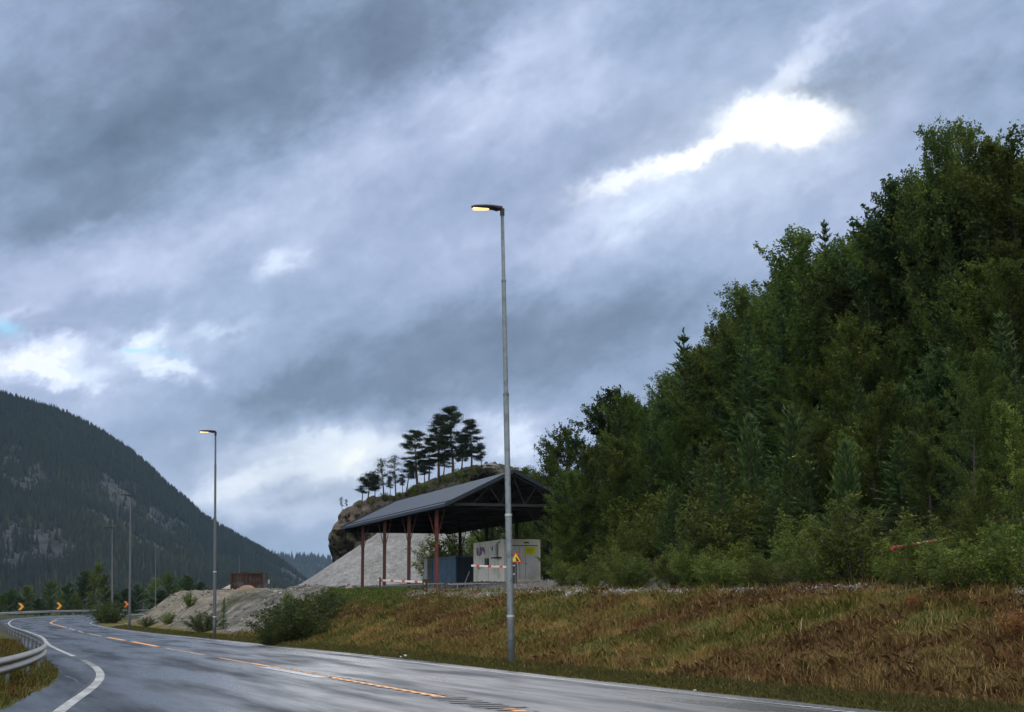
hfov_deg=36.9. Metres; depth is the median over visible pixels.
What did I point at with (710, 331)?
birch tree
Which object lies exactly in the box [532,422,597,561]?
birch tree
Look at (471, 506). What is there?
open shed
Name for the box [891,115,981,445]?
birch tree
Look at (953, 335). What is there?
spruce tree
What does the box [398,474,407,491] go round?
pine tree
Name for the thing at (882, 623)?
dead bracken
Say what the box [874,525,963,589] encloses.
leafy bush
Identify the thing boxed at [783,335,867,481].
birch tree
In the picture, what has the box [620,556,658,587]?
leafy bush
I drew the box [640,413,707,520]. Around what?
birch tree
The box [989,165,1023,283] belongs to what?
birch tree
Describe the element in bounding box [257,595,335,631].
leafy bush
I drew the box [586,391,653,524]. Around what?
birch tree
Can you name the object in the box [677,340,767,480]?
birch tree
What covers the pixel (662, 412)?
birch tree
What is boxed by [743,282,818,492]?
spruce tree
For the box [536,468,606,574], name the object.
birch tree
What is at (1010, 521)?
leafy bush
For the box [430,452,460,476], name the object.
pine tree
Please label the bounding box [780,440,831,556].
spruce tree
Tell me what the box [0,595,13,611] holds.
broadleaf tree
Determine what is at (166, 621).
leafy bush
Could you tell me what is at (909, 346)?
birch tree
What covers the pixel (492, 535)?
broadleaf tree
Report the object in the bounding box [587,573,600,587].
weedy shrub
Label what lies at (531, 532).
broadleaf tree
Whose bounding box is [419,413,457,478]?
pine tree
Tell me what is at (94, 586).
broadleaf tree
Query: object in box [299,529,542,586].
gravel pile
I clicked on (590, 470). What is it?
birch tree
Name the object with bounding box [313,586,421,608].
green grass
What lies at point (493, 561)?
side door
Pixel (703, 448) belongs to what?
spruce tree
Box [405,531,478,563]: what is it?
leafy bush
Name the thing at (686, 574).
leafy bush
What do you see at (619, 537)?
leafy bush
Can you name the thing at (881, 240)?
birch tree
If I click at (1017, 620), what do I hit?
dry shrub
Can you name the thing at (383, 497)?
heather scrub
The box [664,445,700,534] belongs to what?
spruce tree
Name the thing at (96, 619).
leafy bush
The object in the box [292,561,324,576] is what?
hill
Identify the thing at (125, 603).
chevron sign
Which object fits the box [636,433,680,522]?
birch tree
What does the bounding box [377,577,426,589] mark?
boom barrier
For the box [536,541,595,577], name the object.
leafy bush
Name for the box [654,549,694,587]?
leafy bush
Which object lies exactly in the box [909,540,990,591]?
leafy bush
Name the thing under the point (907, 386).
spruce tree
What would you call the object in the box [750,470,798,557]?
spruce tree
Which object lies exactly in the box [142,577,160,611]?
broadleaf tree
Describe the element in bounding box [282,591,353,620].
leafy bush
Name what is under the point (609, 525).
spruce tree
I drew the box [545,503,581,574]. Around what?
leafy bush
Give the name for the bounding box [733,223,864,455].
birch tree
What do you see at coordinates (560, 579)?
leafy bush
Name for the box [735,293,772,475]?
birch tree
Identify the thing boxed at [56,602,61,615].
chevron sign
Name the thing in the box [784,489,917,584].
leafy bush
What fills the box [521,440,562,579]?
broadleaf tree
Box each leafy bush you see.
[84,606,114,622]
[89,600,133,622]
[136,616,159,626]
[157,612,177,624]
[180,610,226,631]
[181,591,198,607]
[236,599,323,641]
[252,619,282,644]
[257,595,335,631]
[274,608,331,640]
[279,591,294,605]
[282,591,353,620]
[309,586,353,609]
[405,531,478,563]
[411,539,444,578]
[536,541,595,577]
[540,543,581,577]
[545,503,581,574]
[545,559,590,585]
[564,560,611,587]
[584,549,609,580]
[585,526,639,580]
[594,550,655,588]
[598,542,647,584]
[600,483,693,548]
[609,516,663,560]
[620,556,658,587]
[653,534,700,583]
[653,556,669,588]
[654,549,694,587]
[665,538,715,587]
[673,483,788,565]
[681,449,773,518]
[686,489,746,540]
[691,551,749,588]
[696,536,765,586]
[729,551,776,587]
[734,553,807,587]
[766,504,839,580]
[770,519,854,585]
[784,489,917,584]
[788,417,916,514]
[790,530,875,585]
[809,531,880,577]
[869,555,912,583]
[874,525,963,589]
[878,501,989,584]
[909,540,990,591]
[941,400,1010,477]
[944,522,1023,588]
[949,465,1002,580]
[951,527,1021,581]
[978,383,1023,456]
[978,485,1023,576]
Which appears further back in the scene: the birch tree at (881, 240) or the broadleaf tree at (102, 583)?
the broadleaf tree at (102, 583)
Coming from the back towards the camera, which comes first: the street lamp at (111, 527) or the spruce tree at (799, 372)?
the street lamp at (111, 527)
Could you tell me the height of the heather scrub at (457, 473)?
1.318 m
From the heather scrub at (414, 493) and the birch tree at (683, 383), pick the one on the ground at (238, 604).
the birch tree at (683, 383)
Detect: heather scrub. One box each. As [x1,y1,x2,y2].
[366,499,375,505]
[378,493,393,501]
[388,496,400,500]
[406,486,416,492]
[409,491,424,496]
[416,481,430,490]
[441,476,451,481]
[451,468,464,477]
[458,477,468,483]
[472,464,483,473]
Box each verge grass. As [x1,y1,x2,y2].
[0,636,58,706]
[112,624,1023,711]
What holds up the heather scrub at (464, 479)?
on the rock cliff
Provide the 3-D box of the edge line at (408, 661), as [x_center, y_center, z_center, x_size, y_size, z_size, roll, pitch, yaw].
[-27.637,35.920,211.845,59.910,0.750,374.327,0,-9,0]
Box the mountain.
[0,407,303,593]
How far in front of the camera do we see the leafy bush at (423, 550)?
113.24 m
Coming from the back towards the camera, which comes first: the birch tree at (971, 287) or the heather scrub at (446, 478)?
the heather scrub at (446, 478)
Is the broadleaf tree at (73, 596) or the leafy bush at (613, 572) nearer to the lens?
the leafy bush at (613, 572)
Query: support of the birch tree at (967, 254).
on the ground at (238, 604)
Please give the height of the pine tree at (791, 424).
6.187 m
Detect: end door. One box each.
[457,557,473,582]
[512,546,521,578]
[522,546,538,578]
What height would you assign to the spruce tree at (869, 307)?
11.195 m
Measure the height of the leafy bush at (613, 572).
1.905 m
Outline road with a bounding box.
[0,614,885,711]
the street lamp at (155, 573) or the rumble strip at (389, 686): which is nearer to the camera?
the rumble strip at (389, 686)
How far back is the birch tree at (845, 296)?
74.23 m
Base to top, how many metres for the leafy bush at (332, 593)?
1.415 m
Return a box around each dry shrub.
[903,593,924,611]
[993,607,1023,638]
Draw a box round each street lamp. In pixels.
[105,526,112,610]
[120,494,130,626]
[155,541,157,605]
[200,430,216,637]
[471,204,514,661]
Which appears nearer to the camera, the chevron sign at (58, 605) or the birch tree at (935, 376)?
the birch tree at (935, 376)
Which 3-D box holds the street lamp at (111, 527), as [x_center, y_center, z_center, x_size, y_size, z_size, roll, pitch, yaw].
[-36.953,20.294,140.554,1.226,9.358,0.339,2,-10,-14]
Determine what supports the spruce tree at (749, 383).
on the ground at (238, 604)
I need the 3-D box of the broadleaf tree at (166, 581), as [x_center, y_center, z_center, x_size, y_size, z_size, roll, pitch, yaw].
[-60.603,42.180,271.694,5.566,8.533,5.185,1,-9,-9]
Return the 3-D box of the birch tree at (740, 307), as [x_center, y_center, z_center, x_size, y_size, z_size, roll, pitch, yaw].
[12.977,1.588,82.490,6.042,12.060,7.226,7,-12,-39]
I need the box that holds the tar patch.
[69,656,94,695]
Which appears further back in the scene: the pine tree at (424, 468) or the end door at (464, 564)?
the pine tree at (424, 468)
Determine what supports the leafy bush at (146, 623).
on the ground at (238, 604)
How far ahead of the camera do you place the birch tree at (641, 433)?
100.38 m
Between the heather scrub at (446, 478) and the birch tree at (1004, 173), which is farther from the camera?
the heather scrub at (446, 478)
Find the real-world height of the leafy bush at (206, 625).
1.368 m
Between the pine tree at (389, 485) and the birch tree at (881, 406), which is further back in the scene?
the pine tree at (389, 485)
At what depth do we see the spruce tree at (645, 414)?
96.94 m
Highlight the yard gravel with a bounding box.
[387,579,580,591]
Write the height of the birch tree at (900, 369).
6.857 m
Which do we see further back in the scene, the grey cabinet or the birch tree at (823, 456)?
the grey cabinet
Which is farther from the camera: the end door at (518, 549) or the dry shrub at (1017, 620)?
the end door at (518, 549)
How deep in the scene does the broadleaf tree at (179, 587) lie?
287.13 m
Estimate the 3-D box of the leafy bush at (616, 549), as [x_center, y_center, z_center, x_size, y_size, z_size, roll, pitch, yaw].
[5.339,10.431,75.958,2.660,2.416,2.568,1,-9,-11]
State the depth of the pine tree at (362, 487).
195.69 m
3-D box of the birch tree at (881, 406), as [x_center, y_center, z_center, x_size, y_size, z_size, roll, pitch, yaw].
[12.661,3.725,53.724,3.264,5.919,3.264,-2,-9,17]
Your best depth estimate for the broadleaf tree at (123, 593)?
280.96 m
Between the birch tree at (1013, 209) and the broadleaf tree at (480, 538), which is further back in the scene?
the broadleaf tree at (480, 538)
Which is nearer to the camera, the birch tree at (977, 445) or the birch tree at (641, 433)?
the birch tree at (977, 445)
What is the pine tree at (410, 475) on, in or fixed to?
on the rock cliff
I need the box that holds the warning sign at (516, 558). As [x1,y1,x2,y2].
[513,551,522,583]
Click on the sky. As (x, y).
(254, 223)
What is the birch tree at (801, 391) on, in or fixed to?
on the ground at (238, 604)
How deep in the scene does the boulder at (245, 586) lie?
120.45 m
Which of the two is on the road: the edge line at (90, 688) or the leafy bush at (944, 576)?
the edge line at (90, 688)
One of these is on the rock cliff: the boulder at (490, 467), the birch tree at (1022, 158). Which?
the boulder at (490, 467)
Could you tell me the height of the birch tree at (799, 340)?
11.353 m
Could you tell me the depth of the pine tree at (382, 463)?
196.36 m
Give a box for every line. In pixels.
[8,615,104,711]
[50,618,203,654]
[54,624,531,711]
[80,660,96,665]
[90,614,627,686]
[629,687,855,711]
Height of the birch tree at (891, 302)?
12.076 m
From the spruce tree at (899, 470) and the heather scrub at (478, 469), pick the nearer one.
the spruce tree at (899, 470)
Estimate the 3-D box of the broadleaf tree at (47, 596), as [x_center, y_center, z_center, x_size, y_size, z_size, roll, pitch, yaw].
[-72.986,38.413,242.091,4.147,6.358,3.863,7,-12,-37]
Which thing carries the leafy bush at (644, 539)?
on the ground at (238, 604)
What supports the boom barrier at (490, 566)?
on the ground at (238, 604)
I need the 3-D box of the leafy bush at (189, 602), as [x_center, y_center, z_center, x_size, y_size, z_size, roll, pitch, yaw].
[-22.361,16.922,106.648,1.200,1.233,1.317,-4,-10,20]
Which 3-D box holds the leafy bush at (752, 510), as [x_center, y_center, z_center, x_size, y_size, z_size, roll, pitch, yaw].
[9.044,7.129,63.368,5.300,3.809,4.570,-4,-10,19]
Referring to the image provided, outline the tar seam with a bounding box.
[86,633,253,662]
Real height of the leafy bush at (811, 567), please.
1.819 m
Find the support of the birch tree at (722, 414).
on the ground at (238, 604)
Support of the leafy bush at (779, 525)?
on the ground at (238, 604)
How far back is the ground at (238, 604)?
56.52 m
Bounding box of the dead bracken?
[319,578,1023,698]
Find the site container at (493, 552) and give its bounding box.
[474,539,540,581]
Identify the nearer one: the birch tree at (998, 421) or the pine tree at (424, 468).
the birch tree at (998, 421)
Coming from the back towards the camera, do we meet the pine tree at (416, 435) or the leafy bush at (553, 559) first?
the pine tree at (416, 435)
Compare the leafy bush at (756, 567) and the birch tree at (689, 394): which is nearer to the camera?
the leafy bush at (756, 567)
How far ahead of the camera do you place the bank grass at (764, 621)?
34.94 m
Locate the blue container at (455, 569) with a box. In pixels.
[432,556,473,582]
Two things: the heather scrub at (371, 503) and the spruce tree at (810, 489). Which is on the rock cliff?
the heather scrub at (371, 503)
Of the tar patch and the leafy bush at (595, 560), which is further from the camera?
the leafy bush at (595, 560)
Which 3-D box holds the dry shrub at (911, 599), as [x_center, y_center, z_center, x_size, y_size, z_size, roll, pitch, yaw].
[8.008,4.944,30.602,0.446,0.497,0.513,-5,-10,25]
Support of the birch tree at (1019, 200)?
on the ground at (238, 604)
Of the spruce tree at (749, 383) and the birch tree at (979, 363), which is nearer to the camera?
the birch tree at (979, 363)
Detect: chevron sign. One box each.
[17,603,24,617]
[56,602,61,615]
[123,601,128,607]
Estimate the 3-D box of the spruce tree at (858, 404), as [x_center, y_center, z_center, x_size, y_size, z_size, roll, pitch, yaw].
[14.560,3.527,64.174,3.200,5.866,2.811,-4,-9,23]
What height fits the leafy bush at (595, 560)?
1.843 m
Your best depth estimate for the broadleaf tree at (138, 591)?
281.76 m
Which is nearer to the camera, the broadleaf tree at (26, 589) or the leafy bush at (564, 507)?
the leafy bush at (564, 507)
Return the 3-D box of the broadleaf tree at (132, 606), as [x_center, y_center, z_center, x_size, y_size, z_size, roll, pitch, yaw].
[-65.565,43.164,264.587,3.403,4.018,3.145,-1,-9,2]
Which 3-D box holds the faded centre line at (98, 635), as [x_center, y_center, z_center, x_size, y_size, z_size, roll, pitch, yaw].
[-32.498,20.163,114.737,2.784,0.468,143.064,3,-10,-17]
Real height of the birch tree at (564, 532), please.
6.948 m
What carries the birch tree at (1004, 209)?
on the ground at (238, 604)
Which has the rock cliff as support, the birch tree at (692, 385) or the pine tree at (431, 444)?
the pine tree at (431, 444)
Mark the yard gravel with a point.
(527, 581)
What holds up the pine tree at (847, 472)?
on the ground at (238, 604)
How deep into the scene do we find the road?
28.52 m
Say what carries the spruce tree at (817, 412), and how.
on the ground at (238, 604)
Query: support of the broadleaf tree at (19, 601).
on the ground at (238, 604)
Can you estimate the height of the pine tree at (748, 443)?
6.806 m
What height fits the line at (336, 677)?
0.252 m
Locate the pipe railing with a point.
(411, 585)
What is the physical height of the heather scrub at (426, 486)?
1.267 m
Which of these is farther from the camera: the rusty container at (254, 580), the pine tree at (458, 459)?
the pine tree at (458, 459)
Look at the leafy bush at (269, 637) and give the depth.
60.33 m
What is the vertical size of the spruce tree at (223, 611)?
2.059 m
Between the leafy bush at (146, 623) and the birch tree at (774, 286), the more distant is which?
the leafy bush at (146, 623)
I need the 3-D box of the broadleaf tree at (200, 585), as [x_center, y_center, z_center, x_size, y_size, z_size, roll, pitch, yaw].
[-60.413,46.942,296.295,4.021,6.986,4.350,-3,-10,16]
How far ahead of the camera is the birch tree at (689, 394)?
97.18 m
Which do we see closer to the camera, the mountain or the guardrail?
the guardrail
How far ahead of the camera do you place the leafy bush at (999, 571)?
31.61 m
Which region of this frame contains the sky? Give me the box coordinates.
[0,0,1023,559]
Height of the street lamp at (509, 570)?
12.073 m
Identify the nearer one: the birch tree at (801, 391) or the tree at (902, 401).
the tree at (902, 401)
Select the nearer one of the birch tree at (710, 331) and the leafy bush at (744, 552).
the leafy bush at (744, 552)
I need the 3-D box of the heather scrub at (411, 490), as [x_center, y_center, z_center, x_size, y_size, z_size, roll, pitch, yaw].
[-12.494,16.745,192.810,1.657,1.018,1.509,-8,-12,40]
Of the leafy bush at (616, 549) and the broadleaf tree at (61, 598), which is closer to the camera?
the leafy bush at (616, 549)
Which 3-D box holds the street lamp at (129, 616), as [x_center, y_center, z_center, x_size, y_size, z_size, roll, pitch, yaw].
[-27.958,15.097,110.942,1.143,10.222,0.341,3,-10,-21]
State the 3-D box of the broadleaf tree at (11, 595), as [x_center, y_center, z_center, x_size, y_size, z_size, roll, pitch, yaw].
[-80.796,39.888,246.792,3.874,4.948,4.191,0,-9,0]
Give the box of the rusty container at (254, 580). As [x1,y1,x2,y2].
[230,572,268,589]
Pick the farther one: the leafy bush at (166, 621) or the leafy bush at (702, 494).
the leafy bush at (166, 621)
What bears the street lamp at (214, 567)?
on the ground at (238, 604)
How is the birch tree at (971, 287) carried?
on the ground at (238, 604)
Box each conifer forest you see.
[0,390,307,612]
[271,548,331,578]
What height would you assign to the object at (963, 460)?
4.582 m
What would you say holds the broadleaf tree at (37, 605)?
on the ground at (238, 604)
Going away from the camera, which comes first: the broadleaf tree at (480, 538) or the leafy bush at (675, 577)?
the leafy bush at (675, 577)
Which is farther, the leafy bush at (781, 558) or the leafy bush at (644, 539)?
the leafy bush at (644, 539)
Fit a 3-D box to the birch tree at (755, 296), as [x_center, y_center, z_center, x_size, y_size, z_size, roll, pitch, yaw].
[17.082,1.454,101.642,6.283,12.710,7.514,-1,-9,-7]
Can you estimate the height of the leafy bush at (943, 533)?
2.610 m
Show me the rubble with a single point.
(235, 615)
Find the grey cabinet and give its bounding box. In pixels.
[423,558,431,582]
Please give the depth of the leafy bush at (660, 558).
68.98 m
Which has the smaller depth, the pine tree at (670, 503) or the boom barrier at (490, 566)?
the pine tree at (670, 503)
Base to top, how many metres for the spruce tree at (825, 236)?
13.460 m
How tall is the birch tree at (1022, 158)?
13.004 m
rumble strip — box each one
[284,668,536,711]
[331,676,444,694]
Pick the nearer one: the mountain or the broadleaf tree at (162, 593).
the broadleaf tree at (162, 593)
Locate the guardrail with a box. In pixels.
[0,610,149,684]
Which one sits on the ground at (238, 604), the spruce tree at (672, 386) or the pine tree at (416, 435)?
the spruce tree at (672, 386)
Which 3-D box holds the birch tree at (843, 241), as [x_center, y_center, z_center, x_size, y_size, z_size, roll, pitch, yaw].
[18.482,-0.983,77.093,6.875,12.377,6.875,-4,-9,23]
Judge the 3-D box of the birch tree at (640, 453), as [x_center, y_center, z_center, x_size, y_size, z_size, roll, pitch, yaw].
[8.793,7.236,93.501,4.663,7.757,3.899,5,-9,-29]
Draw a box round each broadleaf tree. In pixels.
[0,589,19,614]
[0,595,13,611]
[13,596,29,614]
[20,585,39,614]
[31,598,48,614]
[39,580,63,614]
[55,594,66,614]
[56,581,80,614]
[65,570,93,613]
[66,594,84,614]
[81,562,106,609]
[94,574,116,606]
[106,593,123,610]
[117,588,131,613]
[121,595,140,613]
[127,584,147,613]
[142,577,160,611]
[148,590,166,609]
[156,571,182,604]
[172,580,184,590]
[178,575,198,590]
[193,581,208,590]
[464,533,491,554]
[468,525,525,541]
[482,528,500,541]
[495,465,543,475]
[499,470,551,579]
[503,522,536,538]
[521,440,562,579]
[526,520,544,569]
[530,518,563,576]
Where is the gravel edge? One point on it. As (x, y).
(623, 590)
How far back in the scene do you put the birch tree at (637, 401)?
117.63 m
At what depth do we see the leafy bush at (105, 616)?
137.78 m
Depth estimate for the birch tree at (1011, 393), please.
43.22 m
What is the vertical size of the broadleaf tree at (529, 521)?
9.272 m
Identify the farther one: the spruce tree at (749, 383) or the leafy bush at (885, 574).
the spruce tree at (749, 383)
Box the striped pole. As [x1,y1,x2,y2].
[890,538,943,549]
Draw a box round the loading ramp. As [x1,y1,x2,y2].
[448,583,488,587]
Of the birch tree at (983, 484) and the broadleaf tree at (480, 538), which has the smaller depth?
the birch tree at (983, 484)
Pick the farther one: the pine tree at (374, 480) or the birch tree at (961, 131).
the pine tree at (374, 480)
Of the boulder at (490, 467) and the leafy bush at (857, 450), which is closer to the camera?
the leafy bush at (857, 450)
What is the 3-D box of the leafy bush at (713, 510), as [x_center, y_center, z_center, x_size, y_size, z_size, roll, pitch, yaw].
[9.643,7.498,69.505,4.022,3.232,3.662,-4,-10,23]
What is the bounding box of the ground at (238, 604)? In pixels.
[0,426,1023,711]
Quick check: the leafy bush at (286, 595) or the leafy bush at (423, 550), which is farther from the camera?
the leafy bush at (423, 550)
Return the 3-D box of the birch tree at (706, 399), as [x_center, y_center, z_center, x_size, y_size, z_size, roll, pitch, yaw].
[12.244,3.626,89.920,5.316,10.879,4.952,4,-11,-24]
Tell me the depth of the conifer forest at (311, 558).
5097.77 m
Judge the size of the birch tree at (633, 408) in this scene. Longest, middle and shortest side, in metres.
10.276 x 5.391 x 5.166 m
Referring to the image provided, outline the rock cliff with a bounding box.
[328,461,600,562]
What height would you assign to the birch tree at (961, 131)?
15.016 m
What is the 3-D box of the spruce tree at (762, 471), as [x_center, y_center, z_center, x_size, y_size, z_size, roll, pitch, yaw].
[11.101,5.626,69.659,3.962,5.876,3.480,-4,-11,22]
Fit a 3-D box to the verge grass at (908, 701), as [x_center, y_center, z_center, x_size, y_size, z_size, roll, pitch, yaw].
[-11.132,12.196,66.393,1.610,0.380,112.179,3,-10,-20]
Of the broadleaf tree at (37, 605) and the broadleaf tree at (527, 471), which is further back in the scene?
the broadleaf tree at (37, 605)
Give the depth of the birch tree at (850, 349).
67.01 m
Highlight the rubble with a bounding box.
[125,583,377,631]
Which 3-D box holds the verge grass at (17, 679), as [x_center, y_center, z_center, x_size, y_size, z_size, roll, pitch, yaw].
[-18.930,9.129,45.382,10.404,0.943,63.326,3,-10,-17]
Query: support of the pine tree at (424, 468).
on the rock cliff
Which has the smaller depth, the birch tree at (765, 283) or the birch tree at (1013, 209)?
the birch tree at (1013, 209)
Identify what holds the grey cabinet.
on the ground at (238, 604)
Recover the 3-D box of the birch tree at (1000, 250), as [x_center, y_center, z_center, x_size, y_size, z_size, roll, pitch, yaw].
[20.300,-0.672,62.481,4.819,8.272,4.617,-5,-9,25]
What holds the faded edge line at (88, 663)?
on the road
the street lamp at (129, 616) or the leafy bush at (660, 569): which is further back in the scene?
the street lamp at (129, 616)
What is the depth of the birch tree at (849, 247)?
88.37 m
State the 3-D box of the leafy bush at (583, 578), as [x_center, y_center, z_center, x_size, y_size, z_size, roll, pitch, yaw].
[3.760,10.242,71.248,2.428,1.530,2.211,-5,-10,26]
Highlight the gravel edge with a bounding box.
[282,580,1023,603]
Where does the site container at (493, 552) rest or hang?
on the ground at (238, 604)
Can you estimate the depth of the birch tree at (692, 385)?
94.15 m
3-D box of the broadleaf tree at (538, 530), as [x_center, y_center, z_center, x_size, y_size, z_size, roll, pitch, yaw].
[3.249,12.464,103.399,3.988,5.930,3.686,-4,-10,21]
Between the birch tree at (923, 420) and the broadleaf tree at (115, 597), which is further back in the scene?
the broadleaf tree at (115, 597)
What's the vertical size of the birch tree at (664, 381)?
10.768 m
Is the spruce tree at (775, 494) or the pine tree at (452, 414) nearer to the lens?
the spruce tree at (775, 494)
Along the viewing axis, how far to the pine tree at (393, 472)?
195.67 m
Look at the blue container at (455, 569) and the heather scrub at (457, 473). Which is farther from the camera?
the heather scrub at (457, 473)
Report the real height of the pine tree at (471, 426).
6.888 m
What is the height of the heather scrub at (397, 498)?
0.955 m
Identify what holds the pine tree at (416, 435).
on the rock cliff
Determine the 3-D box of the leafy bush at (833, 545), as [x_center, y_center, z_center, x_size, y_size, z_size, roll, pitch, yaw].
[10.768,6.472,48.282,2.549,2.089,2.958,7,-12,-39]
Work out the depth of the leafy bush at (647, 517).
81.54 m
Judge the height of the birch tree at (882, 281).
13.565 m
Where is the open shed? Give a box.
[341,469,581,588]
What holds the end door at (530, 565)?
in the site container at (493, 552)
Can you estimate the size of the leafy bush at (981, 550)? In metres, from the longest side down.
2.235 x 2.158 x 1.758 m
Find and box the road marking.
[261,667,324,677]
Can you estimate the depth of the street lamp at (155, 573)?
255.51 m
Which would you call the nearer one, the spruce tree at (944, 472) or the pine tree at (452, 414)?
the spruce tree at (944, 472)
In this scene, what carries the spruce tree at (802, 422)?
on the ground at (238, 604)
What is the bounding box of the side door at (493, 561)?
[491,549,495,580]
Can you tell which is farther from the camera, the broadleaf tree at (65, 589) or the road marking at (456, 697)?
the broadleaf tree at (65, 589)
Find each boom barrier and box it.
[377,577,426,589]
[471,563,517,583]
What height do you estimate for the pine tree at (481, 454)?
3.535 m
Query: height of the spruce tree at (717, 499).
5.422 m
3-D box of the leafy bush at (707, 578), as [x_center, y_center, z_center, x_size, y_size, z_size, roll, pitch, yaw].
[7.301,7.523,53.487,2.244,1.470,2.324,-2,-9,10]
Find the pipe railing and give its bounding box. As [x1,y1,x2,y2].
[373,583,445,589]
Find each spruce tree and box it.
[218,597,228,628]
[464,530,479,554]
[589,492,619,567]
[592,403,645,541]
[630,405,650,506]
[637,327,710,516]
[652,373,683,511]
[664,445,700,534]
[669,440,715,547]
[690,458,746,563]
[715,313,780,485]
[730,418,779,532]
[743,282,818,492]
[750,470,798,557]
[764,291,823,470]
[776,407,825,516]
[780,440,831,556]
[788,405,836,519]
[790,219,834,400]
[829,245,916,462]
[839,371,871,487]
[870,424,932,538]
[885,380,937,479]
[916,238,977,451]
[916,413,954,489]
[944,306,1023,499]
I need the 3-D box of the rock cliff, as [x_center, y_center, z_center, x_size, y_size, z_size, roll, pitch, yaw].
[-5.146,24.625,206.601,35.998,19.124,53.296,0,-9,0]
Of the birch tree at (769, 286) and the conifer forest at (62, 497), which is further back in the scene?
the conifer forest at (62, 497)
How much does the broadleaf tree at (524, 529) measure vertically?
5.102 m
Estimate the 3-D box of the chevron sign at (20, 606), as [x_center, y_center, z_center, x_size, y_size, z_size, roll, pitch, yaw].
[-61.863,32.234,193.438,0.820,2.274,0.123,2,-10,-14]
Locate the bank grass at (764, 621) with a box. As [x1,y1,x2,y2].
[212,572,1023,711]
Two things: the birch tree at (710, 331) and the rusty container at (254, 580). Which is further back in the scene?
the rusty container at (254, 580)
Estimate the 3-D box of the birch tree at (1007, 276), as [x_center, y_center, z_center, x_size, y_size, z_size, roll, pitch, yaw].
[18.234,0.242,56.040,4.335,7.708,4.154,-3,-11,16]
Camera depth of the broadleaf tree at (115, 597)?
258.68 m
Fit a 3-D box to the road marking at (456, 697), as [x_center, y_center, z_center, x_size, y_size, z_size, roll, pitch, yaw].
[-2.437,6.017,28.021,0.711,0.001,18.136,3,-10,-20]
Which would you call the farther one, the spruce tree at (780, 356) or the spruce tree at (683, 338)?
the spruce tree at (683, 338)
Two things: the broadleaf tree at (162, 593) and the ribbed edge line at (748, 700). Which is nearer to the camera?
the ribbed edge line at (748, 700)
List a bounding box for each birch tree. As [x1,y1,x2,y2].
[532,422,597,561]
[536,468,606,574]
[544,485,582,551]
[551,442,611,569]
[563,384,636,543]
[572,432,655,552]
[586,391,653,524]
[592,402,653,488]
[629,412,683,529]
[631,399,651,414]
[632,406,659,496]
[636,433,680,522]
[639,370,690,462]
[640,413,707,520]
[641,400,697,516]
[660,308,770,495]
[664,345,706,506]
[669,345,718,434]
[675,357,703,496]
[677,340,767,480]
[688,276,800,480]
[688,329,737,459]
[703,335,780,482]
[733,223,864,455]
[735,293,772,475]
[739,288,767,320]
[745,295,792,472]
[750,260,817,423]
[760,270,779,299]
[763,251,821,288]
[765,414,851,531]
[766,254,896,441]
[767,362,816,476]
[776,257,871,435]
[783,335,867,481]
[813,309,916,477]
[824,381,916,532]
[825,220,897,416]
[830,173,942,436]
[832,237,859,259]
[842,328,926,443]
[852,168,958,392]
[862,218,925,432]
[865,167,1012,435]
[875,346,972,516]
[890,182,1011,421]
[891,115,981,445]
[892,399,968,539]
[909,347,1023,532]
[920,254,1023,454]
[923,115,1016,277]
[933,119,1023,306]
[951,154,1023,229]
[951,238,1023,378]
[952,257,1023,411]
[954,292,1023,391]
[969,168,1023,252]
[982,395,1023,560]
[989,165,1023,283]
[989,384,1023,504]
[993,177,1023,325]
[1013,188,1023,254]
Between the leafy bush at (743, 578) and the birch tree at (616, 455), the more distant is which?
the birch tree at (616, 455)
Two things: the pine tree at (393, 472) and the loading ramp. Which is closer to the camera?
the loading ramp
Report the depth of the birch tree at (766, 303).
87.37 m
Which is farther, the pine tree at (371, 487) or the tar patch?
the pine tree at (371, 487)
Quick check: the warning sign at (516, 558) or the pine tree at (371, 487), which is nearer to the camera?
the warning sign at (516, 558)
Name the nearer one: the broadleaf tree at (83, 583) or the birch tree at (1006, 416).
the birch tree at (1006, 416)
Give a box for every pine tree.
[355,476,369,503]
[358,471,380,500]
[368,474,382,500]
[374,458,389,493]
[385,455,402,496]
[386,476,394,492]
[395,429,429,486]
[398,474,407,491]
[400,461,417,489]
[416,439,441,479]
[416,461,432,482]
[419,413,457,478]
[426,404,469,470]
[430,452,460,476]
[452,418,487,470]
[453,434,473,469]
[473,443,486,465]
[650,483,694,557]
[716,412,792,544]
[757,401,831,534]
[798,437,890,564]
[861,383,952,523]
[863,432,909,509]
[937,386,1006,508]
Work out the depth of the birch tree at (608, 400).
98.44 m
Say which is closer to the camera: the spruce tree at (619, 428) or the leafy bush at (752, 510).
the leafy bush at (752, 510)
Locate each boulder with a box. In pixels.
[235,585,253,590]
[483,463,499,472]
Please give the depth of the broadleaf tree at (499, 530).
120.10 m
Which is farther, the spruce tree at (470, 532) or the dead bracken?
the spruce tree at (470, 532)
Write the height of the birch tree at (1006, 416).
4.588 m
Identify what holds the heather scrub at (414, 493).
on the rock cliff
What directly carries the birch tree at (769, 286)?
on the ground at (238, 604)

